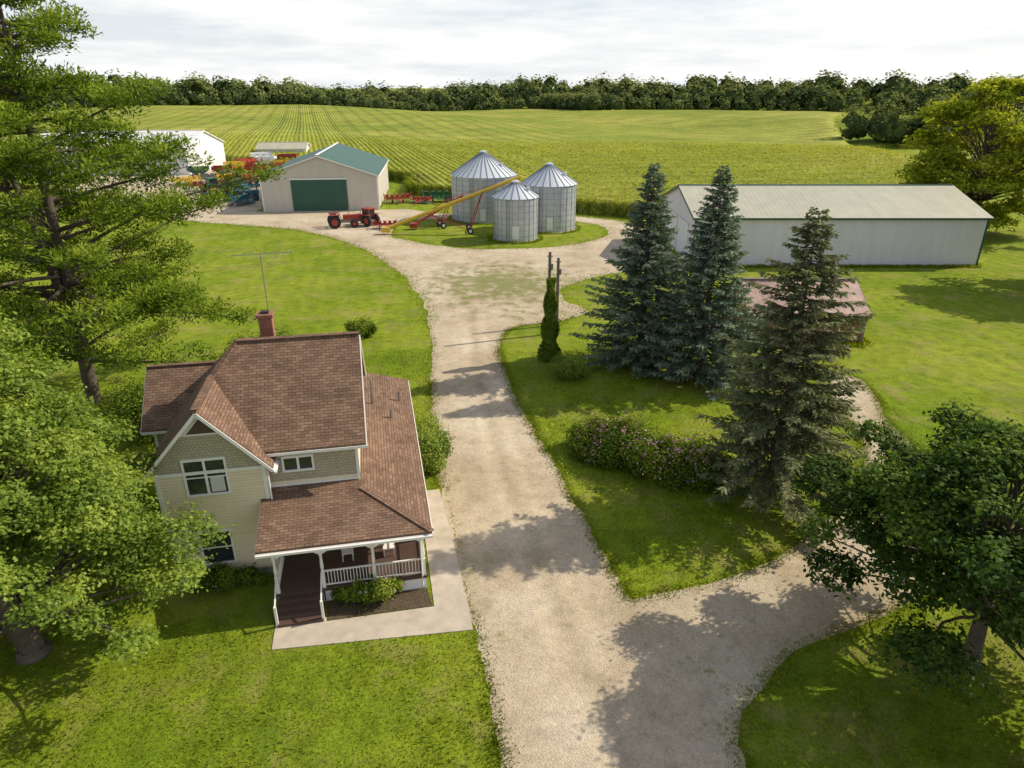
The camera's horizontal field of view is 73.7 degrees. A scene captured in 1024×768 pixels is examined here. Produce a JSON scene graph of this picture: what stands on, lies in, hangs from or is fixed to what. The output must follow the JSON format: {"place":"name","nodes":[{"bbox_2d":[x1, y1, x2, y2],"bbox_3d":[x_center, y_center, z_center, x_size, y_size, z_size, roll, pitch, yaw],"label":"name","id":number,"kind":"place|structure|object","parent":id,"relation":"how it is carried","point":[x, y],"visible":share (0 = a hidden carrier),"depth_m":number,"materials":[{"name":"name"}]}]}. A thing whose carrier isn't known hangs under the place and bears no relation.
{"place":"outdoors","nodes":[
{"label":"outdoors","id":0,"kind":"place"},
{"bbox_2d":[1,105,945,217],"bbox_3d":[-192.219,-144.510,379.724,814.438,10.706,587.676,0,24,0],"label":"corn field","id":1,"kind":"structure","parent":0,"point":[603,159],"depth_m":255.33,"materials":[{"name":"green plant"}]},
{"bbox_2d":[60,169,957,767],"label":"gravel driveway","id":2,"kind":"structure","parent":0,"point":[588,667],"depth_m":29.52,"materials":[{"name":"beige gravel"}]},
{"bbox_2d":[169,173,200,186],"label":"planter","id":3,"kind":"object","parent":2,"relation":"on","point":[195,177],"visible":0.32,"depth_m":150.65,"materials":[{"name":"yellow paint"}]},
{"bbox_2d":[186,166,209,175],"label":"gravity wagon","id":4,"kind":"object","parent":2,"relation":"on","point":[197,171],"visible":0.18,"depth_m":160.31,"materials":[{"name":"metal"}]},
{"bbox_2d":[189,171,219,181],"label":"planter","id":5,"kind":"object","parent":2,"relation":"on","point":[205,175],"visible":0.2,"depth_m":156.06,"materials":[{"name":"grey metal"}]},
{"bbox_2d":[189,179,222,190],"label":"planter","id":6,"kind":"object","parent":2,"relation":"on","point":[199,184],"visible":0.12,"depth_m":142.97,"materials":[{"name":"red paint"}]},
{"bbox_2d":[202,177,224,193],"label":"green tractor","id":7,"kind":"object","parent":2,"relation":"on","point":[212,180],"visible":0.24,"depth_m":137.24,"materials":[{"name":"metal"}]},
{"bbox_2d":[211,165,233,175],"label":"gravity wagon","id":8,"kind":"object","parent":2,"relation":"on","point":[216,166],"visible":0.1,"depth_m":161.82,"materials":[{"name":"metal"}]},
{"bbox_2d":[215,171,233,181],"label":"planter","id":9,"kind":"object","parent":2,"relation":"on","point":[219,175],"visible":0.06,"depth_m":153.71,"materials":[{"name":"yellow paint"}]},
{"bbox_2d":[223,160,245,167],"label":"gravity wagon","id":10,"kind":"object","parent":2,"relation":"on","point":[241,162],"visible":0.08,"depth_m":171.69,"materials":[{"name":"metal"}]},
{"bbox_2d":[223,178,250,193],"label":"blue tractor","id":11,"kind":"object","parent":2,"relation":"on","point":[245,186],"visible":0.15,"depth_m":134.76,"materials":[{"name":"metal"}]},
{"bbox_2d":[234,165,247,173],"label":"gravity wagon","id":12,"kind":"object","parent":2,"relation":"on","point":[242,166],"visible":0.12,"depth_m":166.99,"materials":[{"name":"metal"}]},
{"bbox_2d":[227,191,255,206],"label":"field cultivator","id":13,"kind":"object","parent":2,"relation":"on","point":[244,199],"visible":1,"depth_m":125.40,"materials":[{"name":"blue paint"}]},
{"bbox_2d":[231,185,258,200],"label":"blue tractor","id":14,"kind":"object","parent":2,"relation":"on","point":[255,192],"visible":0.59,"depth_m":130.35,"materials":[{"name":"metal"}]},
{"bbox_2d":[234,158,256,164],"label":"gravity wagon","id":15,"kind":"object","parent":2,"relation":"on","point":[250,160],"visible":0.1,"depth_m":179.17,"materials":[{"name":"metal"}]},
{"bbox_2d":[242,181,260,189],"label":"planter","id":16,"kind":"object","parent":2,"relation":"on","point":[253,185],"visible":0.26,"depth_m":143.33,"materials":[{"name":"blue paint"}]},
{"bbox_2d":[244,164,264,173],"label":"gravity wagon","id":17,"kind":"object","parent":2,"relation":"on","point":[248,167],"visible":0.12,"depth_m":163.72,"materials":[{"name":"metal"}]},
{"bbox_2d":[273,159,290,162],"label":"gravity wagon","id":18,"kind":"object","parent":2,"relation":"on","point":[278,161],"visible":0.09,"depth_m":174.87,"materials":[{"name":"metal"}]},
{"bbox_2d":[327,209,358,228],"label":"red tractor","id":19,"kind":"object","parent":2,"relation":"on","point":[334,220],"visible":1,"depth_m":105.57,"materials":[{"name":"metal"}]},
{"bbox_2d":[356,207,379,226],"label":"red tractor","id":20,"kind":"object","parent":2,"relation":"on","point":[367,216],"visible":0.75,"depth_m":106.47,"materials":[{"name":"metal"}]},
{"bbox_2d":[371,219,396,228],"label":"disc harrow","id":21,"kind":"object","parent":2,"relation":"on","point":[379,223],"visible":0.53,"depth_m":104.83,"materials":[{"name":"red paint"}]},
{"bbox_2d":[0,88,1023,767],"bbox_3d":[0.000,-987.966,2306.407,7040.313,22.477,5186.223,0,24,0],"label":"ground","id":22,"kind":"structure","parent":0,"point":[938,336],"depth_m":31.20,"materials":[{"name":"green plant"}]},
{"bbox_2d":[0,306,237,670],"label":"linden tree","id":23,"kind":"object","parent":22,"relation":"on","point":[76,497],"visible":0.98,"depth_m":23.39,"materials":[{"name":"green plant"}]},
{"bbox_2d":[86,370,156,456],"bbox_3d":[-22.210,0.946,42.294,7.359,4.691,7.399,0,24,0],"label":"garden shrub","id":24,"kind":"object","parent":22,"relation":"on","point":[133,401],"visible":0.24,"depth_m":41.27,"materials":[{"name":"green plant"}]},
{"bbox_2d":[24,130,225,174],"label":"white machine shed","id":25,"kind":"structure","parent":22,"relation":"on","point":[213,144],"depth_m":175.41,"materials":[{"name":"metal"}]},
{"bbox_2d":[0,0,287,403],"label":"white pine tree","id":26,"kind":"object","parent":22,"relation":"on","point":[37,156],"visible":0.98,"depth_m":40.66,"materials":[{"name":"green plant"}]},
{"bbox_2d":[186,559,268,593],"bbox_3d":[-12.277,8.287,29.634,3.469,1.325,1.890,-5,24,-10],"label":"foundation shrub","id":27,"kind":"object","parent":22,"relation":"on","point":[232,577],"visible":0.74,"depth_m":29.43,"materials":[{"name":"green plant"}]},
{"bbox_2d":[220,322,296,351],"bbox_3d":[-18.624,-2.738,51.078,5.843,4.489,6.427,-15,28,-31],"label":"garden shrub","id":28,"kind":"object","parent":22,"relation":"on","point":[284,332],"visible":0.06,"depth_m":50.99,"materials":[{"name":"green plant"}]},
{"bbox_2d":[249,152,271,163],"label":"gravity wagon","id":29,"kind":"object","parent":22,"relation":"on","point":[254,154],"visible":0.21,"depth_m":189.26,"materials":[{"name":"metal"}]},
{"bbox_2d":[254,155,276,166],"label":"gravity wagon","id":30,"kind":"object","parent":22,"relation":"on","point":[269,158],"visible":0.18,"depth_m":182.07,"materials":[{"name":"metal"}]},
{"bbox_2d":[255,142,310,151],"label":"white storage shed","id":31,"kind":"structure","parent":22,"relation":"on","point":[283,146],"depth_m":203.78,"materials":[{"name":"metal"}]},
{"bbox_2d":[140,249,433,627],"bbox_3d":[-11.058,0.792,32.805,12.887,12.415,17.250,-5,24,-11],"label":"farmhouse","id":32,"kind":"object","parent":22,"relation":"on","point":[298,457],"visible":0.98,"depth_m":29.52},
{"bbox_2d":[180,456,231,497],"bbox_3d":[-12.628,3.838,28.192,1.730,1.757,0.086,-5,24,-11],"label":"window frame","id":33,"kind":"structure","parent":32,"relation":"in","point":[202,460],"depth_m":28.15,"materials":[{"name":"white wood"}]},
{"bbox_2d":[183,459,228,494],"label":"window glass","id":34,"kind":"structure","parent":32,"relation":"in","point":[195,486],"depth_m":28.17,"materials":[{"name":"black glass"}]},
{"bbox_2d":[197,528,237,565],"bbox_3d":[-12.750,7.058,29.565,1.380,1.757,0.086,-5,24,-11],"label":"window frame","id":35,"kind":"structure","parent":32,"relation":"in","point":[225,529],"depth_m":29.63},
{"bbox_2d":[200,531,234,562],"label":"window glass","id":36,"kind":"structure","parent":32,"relation":"in","point":[224,554],"depth_m":29.67,"materials":[{"name":"black glass"}]},
{"bbox_2d":[283,456,311,469],"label":"window glass","id":37,"kind":"structure","parent":32,"relation":"in","point":[305,462],"depth_m":29.46,"materials":[{"name":"black glass"}]},
{"bbox_2d":[281,453,314,472],"bbox_3d":[-9.220,3.400,29.426,1.330,0.777,0.086,-5,24,-11],"label":"window frame","id":38,"kind":"structure","parent":32,"relation":"in","point":[297,456],"depth_m":29.39,"materials":[{"name":"white wood"}]},
{"bbox_2d":[277,153,296,158],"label":"gravity wagon","id":39,"kind":"object","parent":22,"relation":"on","point":[290,155],"visible":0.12,"depth_m":187.34,"materials":[{"name":"metal"}]},
{"bbox_2d":[259,142,388,211],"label":"machine shed","id":40,"kind":"structure","parent":22,"relation":"on","point":[336,176],"depth_m":119.22,"materials":[{"name":"beige metal"}]},
{"bbox_2d":[290,179,348,210],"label":"door","id":41,"kind":"structure","parent":40,"relation":"in","point":[307,195],"depth_m":119.22,"materials":[{"name":"green metal"}]},
{"bbox_2d":[343,315,378,340],"bbox_3d":[-13.151,-4.911,58.947,3.150,2.174,3.096,0,24,0],"label":"garden shrub","id":42,"kind":"object","parent":22,"relation":"on","point":[365,328],"visible":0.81,"depth_m":58.91,"materials":[{"name":"green plant"}]},
{"bbox_2d":[272,489,472,649],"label":"concrete walk","id":43,"kind":"structure","parent":22,"relation":"on","point":[448,612],"depth_m":27.98,"materials":[{"name":"beige concrete"}]},
{"bbox_2d":[328,587,432,620],"bbox_3d":[-5.572,9.276,28.836,4.350,0.050,1.200,-5,24,-11],"label":"mulch bed","id":44,"kind":"object","parent":22,"relation":"on","point":[344,610],"visible":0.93,"depth_m":28.70,"materials":[{"name":"brown soil"}]},
{"bbox_2d":[330,573,405,606],"bbox_3d":[-6.086,8.572,28.966,3.060,1.336,1.838,3,24,6],"label":"shrub","id":45,"kind":"object","parent":44,"relation":"on","point":[360,590],"visible":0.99,"depth_m":28.47,"materials":[{"name":"green plant"}]},
{"bbox_2d":[383,192,410,203],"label":"disc harrow","id":46,"kind":"object","parent":22,"relation":"on","point":[396,197],"visible":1,"depth_m":128.03,"materials":[{"name":"red paint"}]},
{"bbox_2d":[410,194,431,203],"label":"field cultivator","id":47,"kind":"object","parent":22,"relation":"on","point":[421,199],"visible":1,"depth_m":127.70,"materials":[{"name":"red paint"}]},
{"bbox_2d":[415,405,454,474],"bbox_3d":[-5.090,3.224,38.829,3.640,3.268,5.532,0,24,0],"label":"lilac bush","id":48,"kind":"object","parent":22,"relation":"on","point":[434,446],"visible":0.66,"depth_m":38.27,"materials":[{"name":"green plant"}]},
{"bbox_2d":[409,195,463,228],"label":"grain auger","id":49,"kind":"object","parent":22,"relation":"on","point":[441,224],"visible":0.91,"depth_m":104.69,"materials":[{"name":"red paint"}]},
{"bbox_2d":[421,189,451,201],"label":"disc harrow","id":50,"kind":"object","parent":22,"relation":"on","point":[440,194],"visible":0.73,"depth_m":129.41,"materials":[{"name":"green paint"}]},
{"bbox_2d":[381,175,520,233],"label":"grain auger","id":51,"kind":"object","parent":22,"relation":"on","point":[469,229],"visible":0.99,"depth_m":100.39,"materials":[{"name":"yellow paint"}]},
{"bbox_2d":[450,150,516,223],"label":"grain bin","id":52,"kind":"object","parent":22,"relation":"on","point":[482,169],"visible":0.65,"depth_m":107.87,"materials":[{"name":"metal"}]},
{"bbox_2d":[480,209,485,220],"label":"access door","id":53,"kind":"structure","parent":52,"relation":"in","point":[482,211],"depth_m":108.19,"materials":[{"name":"grey metal"}]},
{"bbox_2d":[2,68,1023,114],"bbox_3d":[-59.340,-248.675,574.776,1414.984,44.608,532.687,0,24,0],"label":"distant woods","id":54,"kind":"object","parent":22,"relation":"on","point":[826,92],"visible":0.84,"depth_m":609.75,"materials":[{"name":"green plant"}]},
{"bbox_2d":[492,180,538,242],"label":"grain bin","id":55,"kind":"object","parent":22,"relation":"on","point":[515,210],"visible":0.98,"depth_m":94.68,"materials":[{"name":"metal"}]},
{"bbox_2d":[512,226,518,238],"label":"access door","id":56,"kind":"structure","parent":55,"relation":"in","point":[515,229],"depth_m":94.86,"materials":[{"name":"grey metal"}]},
{"bbox_2d":[521,162,577,233],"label":"grain bin","id":57,"kind":"object","parent":22,"relation":"on","point":[552,186],"visible":0.75,"depth_m":100.73,"materials":[{"name":"metal"}]},
{"bbox_2d":[547,218,552,229],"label":"access door","id":58,"kind":"structure","parent":57,"relation":"in","point":[549,220],"depth_m":101.18,"materials":[{"name":"grey metal"}]},
{"bbox_2d":[537,277,561,362],"bbox_3d":[3.009,-4.975,53.458,2.029,6.892,1.844,0,24,0],"label":"vine covered pole","id":59,"kind":"object","parent":22,"relation":"on","point":[549,331],"visible":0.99,"depth_m":53.31,"materials":[{"name":"green plant"}]},
{"bbox_2d":[547,252,552,277],"bbox_3d":[3.225,-7.643,58.832,0.550,7.500,0.340,0,24,0],"label":"utility pole","id":60,"kind":"object","parent":22,"relation":"on","point":[550,265],"visible":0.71,"depth_m":57.69,"materials":[{"name":"brown wood"}]},
{"bbox_2d":[556,258,561,321],"bbox_3d":[4.125,-8.175,61.435,0.550,6.400,0.340,0,24,0],"label":"utility pole","id":61,"kind":"object","parent":22,"relation":"on","point":[559,270],"visible":0.83,"depth_m":60.91,"materials":[{"name":"brown wood"}]},
{"bbox_2d":[548,351,590,380],"bbox_3d":[4.351,-1.443,50.956,3.423,2.164,3.532,0,24,0],"label":"garden shrub","id":62,"kind":"object","parent":22,"relation":"on","point":[565,367],"visible":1,"depth_m":50.39,"materials":[{"name":"green plant"}]},
{"bbox_2d":[177,190,983,347],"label":"weeds","id":63,"kind":"object","parent":22,"relation":"on","point":[852,343],"visible":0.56,"depth_m":82.76,"materials":[{"name":"green plant"}]},
{"bbox_2d":[568,162,709,375],"bbox_3d":[9.917,-8.484,51.235,11.256,15.562,9.382,0,24,0],"label":"blue spruce tree","id":64,"kind":"object","parent":22,"relation":"on","point":[642,284],"visible":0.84,"depth_m":50.63,"materials":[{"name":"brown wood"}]},
{"bbox_2d":[556,405,737,495],"bbox_3d":[7.722,3.356,38.722,10.777,3.123,5.313,13,27,27],"label":"flowering shrub bed","id":65,"kind":"object","parent":22,"relation":"on","point":[613,442],"visible":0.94,"depth_m":38.04,"materials":[{"name":"green plant"}]},
{"bbox_2d":[630,164,764,400],"bbox_3d":[13.963,-7.218,48.062,10.325,15.737,8.544,0,24,0],"label":"blue spruce tree","id":66,"kind":"object","parent":22,"relation":"on","point":[721,299],"visible":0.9,"depth_m":47.64,"materials":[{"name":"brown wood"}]},
{"bbox_2d":[689,207,878,557],"bbox_3d":[14.171,-0.767,33.314,9.516,15.264,11.247,0,24,0],"label":"fir tree","id":67,"kind":"object","parent":22,"relation":"on","point":[750,437],"visible":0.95,"depth_m":32.62,"materials":[{"name":"green plant"}]},
{"bbox_2d":[731,277,872,343],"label":"red shed","id":68,"kind":"structure","parent":22,"relation":"on","point":[758,296],"depth_m":57.93,"materials":[{"name":"metal"}]},
{"bbox_2d":[835,324,846,342],"bbox_3d":[27.700,-4.352,57.594,1.000,1.950,0.085,0,23,0],"label":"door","id":69,"kind":"structure","parent":68,"relation":"in","point":[844,327],"depth_m":57.44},
{"bbox_2d":[662,184,994,265],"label":"pole barn","id":70,"kind":"structure","parent":22,"relation":"on","point":[912,224],"depth_m":82.51,"materials":[{"name":"white metal"}]},
{"bbox_2d":[668,212,677,246],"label":"door","id":71,"kind":"structure","parent":70,"relation":"in","point":[675,220],"depth_m":91.81,"materials":[{"name":"white metal"}]},
{"bbox_2d":[676,219,688,257],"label":"door","id":72,"kind":"structure","parent":70,"relation":"in","point":[682,236],"depth_m":86.97,"materials":[{"name":"white metal"}]},
{"bbox_2d":[788,396,1023,714],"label":"maple tree","id":73,"kind":"object","parent":22,"relation":"on","point":[921,518],"visible":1,"depth_m":22.21,"materials":[{"name":"green plant"}]},
{"bbox_2d":[834,95,997,144],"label":"tree grove","id":74,"kind":"object","parent":22,"relation":"on","point":[883,124],"visible":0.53,"depth_m":303.84,"materials":[{"name":"green plant"}]},
{"bbox_2d":[891,73,1023,231],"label":"cottonwood tree","id":75,"kind":"object","parent":22,"relation":"on","point":[941,156],"visible":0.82,"depth_m":94.89,"materials":[{"name":"green plant"}]},
{"bbox_2d":[973,107,1023,177],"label":"hedgerow trees","id":76,"kind":"object","parent":22,"relation":"on","point":[1008,138],"visible":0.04,"depth_m":167.47,"materials":[{"name":"green plant"}]},
{"bbox_2d":[1,0,1023,88],"label":"sky","id":77,"kind":"structure","parent":0,"point":[427,43],"materials":[{"name":"white"}]}
]}

